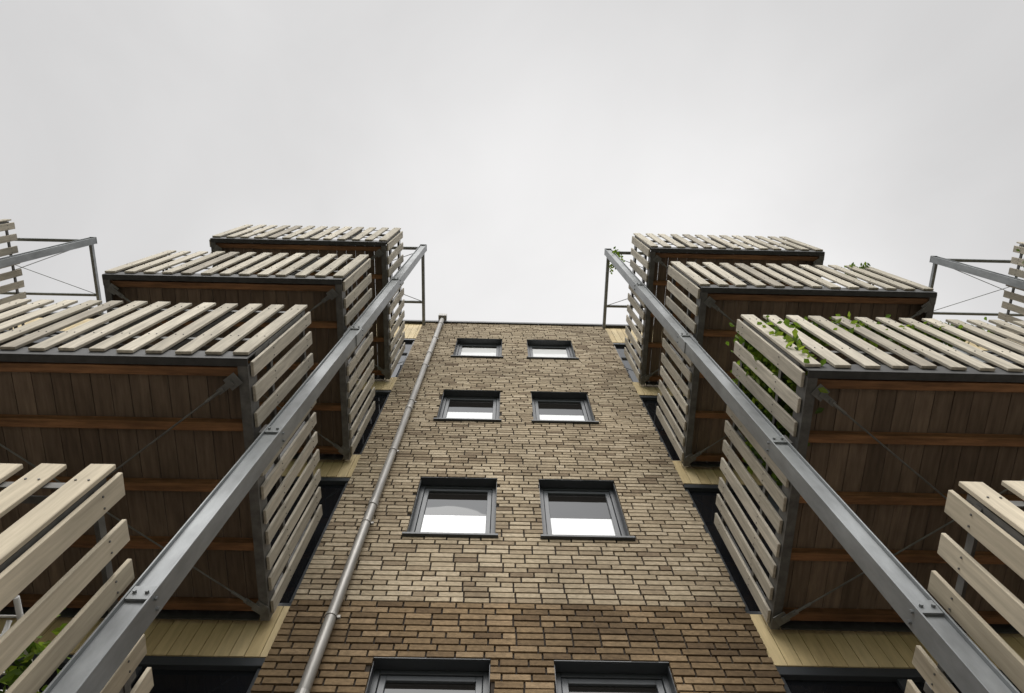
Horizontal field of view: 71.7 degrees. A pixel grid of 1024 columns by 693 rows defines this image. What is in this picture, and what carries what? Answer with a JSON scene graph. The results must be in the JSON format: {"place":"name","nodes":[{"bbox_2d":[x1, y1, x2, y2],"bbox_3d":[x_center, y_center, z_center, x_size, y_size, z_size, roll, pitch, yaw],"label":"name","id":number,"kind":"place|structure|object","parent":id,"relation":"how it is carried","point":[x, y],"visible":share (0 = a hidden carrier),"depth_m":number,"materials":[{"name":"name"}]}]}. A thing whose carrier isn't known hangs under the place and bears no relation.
{"place":"outdoors","nodes":[
{"label":"outdoors","id":0,"kind":"place"},
{"bbox_2d":[63,331,87,342],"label":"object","id":1,"kind":"object","parent":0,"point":[72,339],"depth_m":7.61,"materials":[{"name":"metal"}]},
{"bbox_2d":[0,463,153,692],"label":"balcony","id":2,"kind":"structure","parent":1,"relation":"attached to","point":[42,536],"depth_m":3.07,"materials":[{"name":"wood"}]},
{"bbox_2d":[0,595,38,692],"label":"clothes drying rack","id":3,"kind":"object","parent":2,"relation":"on","point":[18,607],"visible":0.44,"depth_m":3.08,"materials":[{"name":"white paint"}]},
{"bbox_2d":[0,608,70,692],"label":"climbing plant","id":4,"kind":"object","parent":2,"relation":"on","point":[12,675],"visible":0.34,"depth_m":3.02,"materials":[{"name":"green plant"}]},
{"bbox_2d":[88,324,103,332],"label":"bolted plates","id":5,"kind":"object","parent":1,"relation":"attached to","point":[94,329],"visible":0.09,"depth_m":7.99,"materials":[{"name":"metal"}]},
{"bbox_2d":[102,250,374,459],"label":"balcony","id":6,"kind":"structure","parent":1,"relation":"attached to","point":[323,297],"depth_m":8.32,"materials":[{"name":"wood"}]},
{"bbox_2d":[0,0,1023,330],"label":"sky","id":7,"kind":"structure","parent":0,"point":[520,142],"materials":[{"name":"white"}]},
{"label":"ground","id":8,"kind":"structure","parent":0,"visible":0},
{"bbox_2d":[260,325,774,692],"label":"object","id":9,"kind":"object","parent":8,"relation":"on","point":[368,668],"visible":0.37,"depth_m":6.44,"materials":[{"name":"brown brick"}]},
{"bbox_2d":[0,330,1013,692],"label":"balcony door frames","id":10,"kind":"structure","parent":9,"relation":"attached to","point":[900,678],"depth_m":5.40,"materials":[{"name":"black metal"}]},
{"bbox_2d":[0,337,1021,692],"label":"balcony door panes","id":11,"kind":"object","parent":10,"relation":"in","point":[214,681],"visible":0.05,"depth_m":6.75,"materials":[{"name":"black glass"}]},
{"bbox_2d":[0,318,1023,669],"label":"soffit boards","id":12,"kind":"object","parent":9,"relation":"attached to","point":[248,638],"visible":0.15,"depth_m":5.70,"materials":[{"name":"beige wood"}]},
{"bbox_2d":[251,600,785,692],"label":"brickwork","id":13,"kind":"object","parent":9,"relation":"attached to","point":[705,666],"visible":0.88,"depth_m":5.59,"materials":[{"name":"brown brick"}]},
{"bbox_2d":[294,322,745,608],"bbox_3d":[0.054,0.928,10.644,3.870,9.498,0.153,1,-74,-1],"label":"brickwork","id":14,"kind":"object","parent":9,"relation":"attached to","point":[591,340],"visible":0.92,"depth_m":7.97,"materials":[{"name":"beige brick"}]},
{"bbox_2d":[295,313,446,692],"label":"drainpipe","id":15,"kind":"object","parent":14,"relation":"attached to","point":[331,616],"visible":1,"depth_m":6.62,"materials":[{"name":"metal"}]},
{"bbox_2d":[365,338,676,692],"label":"window frames","id":16,"kind":"structure","parent":9,"relation":"in","point":[378,673],"depth_m":7.41,"materials":[{"name":"grey metal"}]},
{"bbox_2d":[420,348,615,535],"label":"frosted window panes","id":17,"kind":"object","parent":16,"relation":"in","point":[471,524],"visible":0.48,"depth_m":7.64,"materials":[{"name":"white glass"}]},
{"bbox_2d":[376,345,664,692],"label":"window sashes","id":18,"kind":"object","parent":16,"relation":"in","point":[565,683],"depth_m":7.52,"materials":[{"name":"grey metal"}]},
{"bbox_2d":[384,347,657,692],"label":"window panes","id":19,"kind":"object","parent":18,"relation":"in","point":[560,506],"visible":0.96,"depth_m":7.94,"materials":[{"name":"glass"}]},
{"label":"pavement","id":20,"kind":"structure","parent":0,"visible":0},
{"bbox_2d":[0,237,96,267],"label":"steel beam","id":21,"kind":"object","parent":20,"relation":"on","point":[36,254],"visible":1,"depth_m":12.99,"materials":[{"name":"metal"}]},
{"bbox_2d":[0,219,26,325],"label":"balcony","id":22,"kind":"structure","parent":21,"relation":"attached to","point":[6,226],"depth_m":12.29,"materials":[{"name":"wood"}]},
{"bbox_2d":[2,238,103,314],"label":"bars","id":23,"kind":"object","parent":21,"relation":"attached to","point":[97,294],"visible":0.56,"depth_m":14.64,"materials":[{"name":"metal"}]},
{"bbox_2d":[42,244,426,692],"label":"steel column","id":24,"kind":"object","parent":20,"relation":"on","point":[93,664],"visible":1,"depth_m":3.96,"materials":[{"name":"metal"}]},
{"bbox_2d":[0,299,322,620],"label":"balcony","id":25,"kind":"structure","parent":24,"relation":"attached to","point":[169,427],"depth_m":5.50,"materials":[{"name":"wood"}]},
{"bbox_2d":[125,277,400,610],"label":"bolted plates","id":26,"kind":"object","parent":24,"relation":"attached to","point":[139,594],"visible":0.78,"depth_m":3.44,"materials":[{"name":"metal"}]},
{"bbox_2d":[209,224,404,379],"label":"balcony","id":27,"kind":"structure","parent":24,"relation":"attached to","point":[386,360],"depth_m":11.20,"materials":[{"name":"wood"}]},
{"bbox_2d":[355,245,424,324],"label":"bars","id":28,"kind":"object","parent":24,"relation":"attached to","point":[423,280],"visible":0.25,"depth_m":14.70,"materials":[{"name":"metal"}]},
{"bbox_2d":[604,248,1019,692],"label":"steel column","id":29,"kind":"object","parent":20,"relation":"on","point":[964,662],"visible":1,"depth_m":4.12,"materials":[{"name":"metal"}]},
{"bbox_2d":[609,246,624,273],"bbox_3d":[2.090,-1.699,14.309,0.249,1.436,0.624,1,-74,-1],"label":"climbing plant","id":30,"kind":"object","parent":29,"relation":"attached to","point":[617,254],"visible":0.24,"depth_m":14.20,"materials":[{"name":"green plant"}]},
{"bbox_2d":[602,251,659,328],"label":"bars","id":31,"kind":"object","parent":29,"relation":"attached to","point":[606,290],"visible":0.27,"depth_m":14.78,"materials":[{"name":"metal"}]},
{"bbox_2d":[624,233,824,385],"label":"balcony","id":32,"kind":"structure","parent":29,"relation":"attached to","point":[796,253],"depth_m":11.28,"materials":[{"name":"wood"}]},
{"bbox_2d":[634,283,943,623],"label":"bolted plates","id":33,"kind":"object","parent":29,"relation":"attached to","point":[927,607],"visible":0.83,"depth_m":3.48,"materials":[{"name":"metal"}]},
{"bbox_2d":[821,284,986,361],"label":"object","id":34,"kind":"object","parent":20,"relation":"on","point":[965,352],"depth_m":7.83,"materials":[{"name":"metal"}]},
{"bbox_2d":[656,261,936,467],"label":"balcony","id":35,"kind":"structure","parent":34,"relation":"attached to","point":[719,307],"depth_m":8.40,"materials":[{"name":"wood"}]},
{"bbox_2d":[844,262,870,278],"bbox_3d":[4.641,-1.019,9.511,0.444,0.462,0.245,-19,-74,5],"label":"climbing plant","id":36,"kind":"object","parent":35,"relation":"on","point":[862,267],"visible":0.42,"depth_m":9.45,"materials":[{"name":"green plant"}]},
{"bbox_2d":[714,314,1023,633],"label":"balcony","id":37,"kind":"structure","parent":34,"relation":"attached to","point":[895,451],"depth_m":5.61,"materials":[{"name":"wood"}]},
{"bbox_2d":[730,318,827,485],"bbox_3d":[2.341,0.566,6.230,0.508,1.926,1.737,1,-74,-1],"label":"climbing plant","id":38,"kind":"object","parent":37,"relation":"on","point":[771,367],"visible":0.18,"depth_m":5.94,"materials":[{"name":"green plant"}]},
{"bbox_2d":[725,311,995,351],"bbox_3d":[3.322,-0.107,6.519,2.674,0.751,0.363,1,-74,-1],"label":"climbing plant","id":39,"kind":"object","parent":37,"relation":"on","point":[810,335],"visible":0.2,"depth_m":6.43,"materials":[{"name":"green plant"}]},
{"bbox_2d":[905,481,1023,692],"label":"balcony","id":40,"kind":"structure","parent":34,"relation":"attached to","point":[989,518],"depth_m":3.27,"materials":[{"name":"wood"}]},
{"bbox_2d":[929,256,1023,289],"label":"steel beam","id":41,"kind":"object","parent":20,"relation":"on","point":[989,274],"visible":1,"depth_m":13.21,"materials":[{"name":"metal"}]},
{"bbox_2d":[928,258,1023,315],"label":"bars","id":42,"kind":"object","parent":41,"relation":"attached to","point":[932,276],"visible":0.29,"depth_m":14.74,"materials":[{"name":"metal"}]},
{"bbox_2d":[996,242,1023,357],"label":"balcony","id":43,"kind":"structure","parent":41,"relation":"attached to","point":[1012,295],"depth_m":12.51,"materials":[{"name":"wood"}]},
{"bbox_3d":[0.058,2.199,7.471,23.206,16.300,0.200,1,-74,-1],"label":"inner wall","id":44,"kind":"object","parent":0,"visible":0},
{"bbox_2d":[26,312,653,327],"bbox_3d":[0.036,-0.280,15.238,30.946,0.100,0.485,1,-74,-1],"label":"roof coping","id":45,"kind":"object","parent":44,"relation":"on","point":[533,323],"visible":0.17,"depth_m":15.17,"materials":[{"name":"metal"}]}
]}

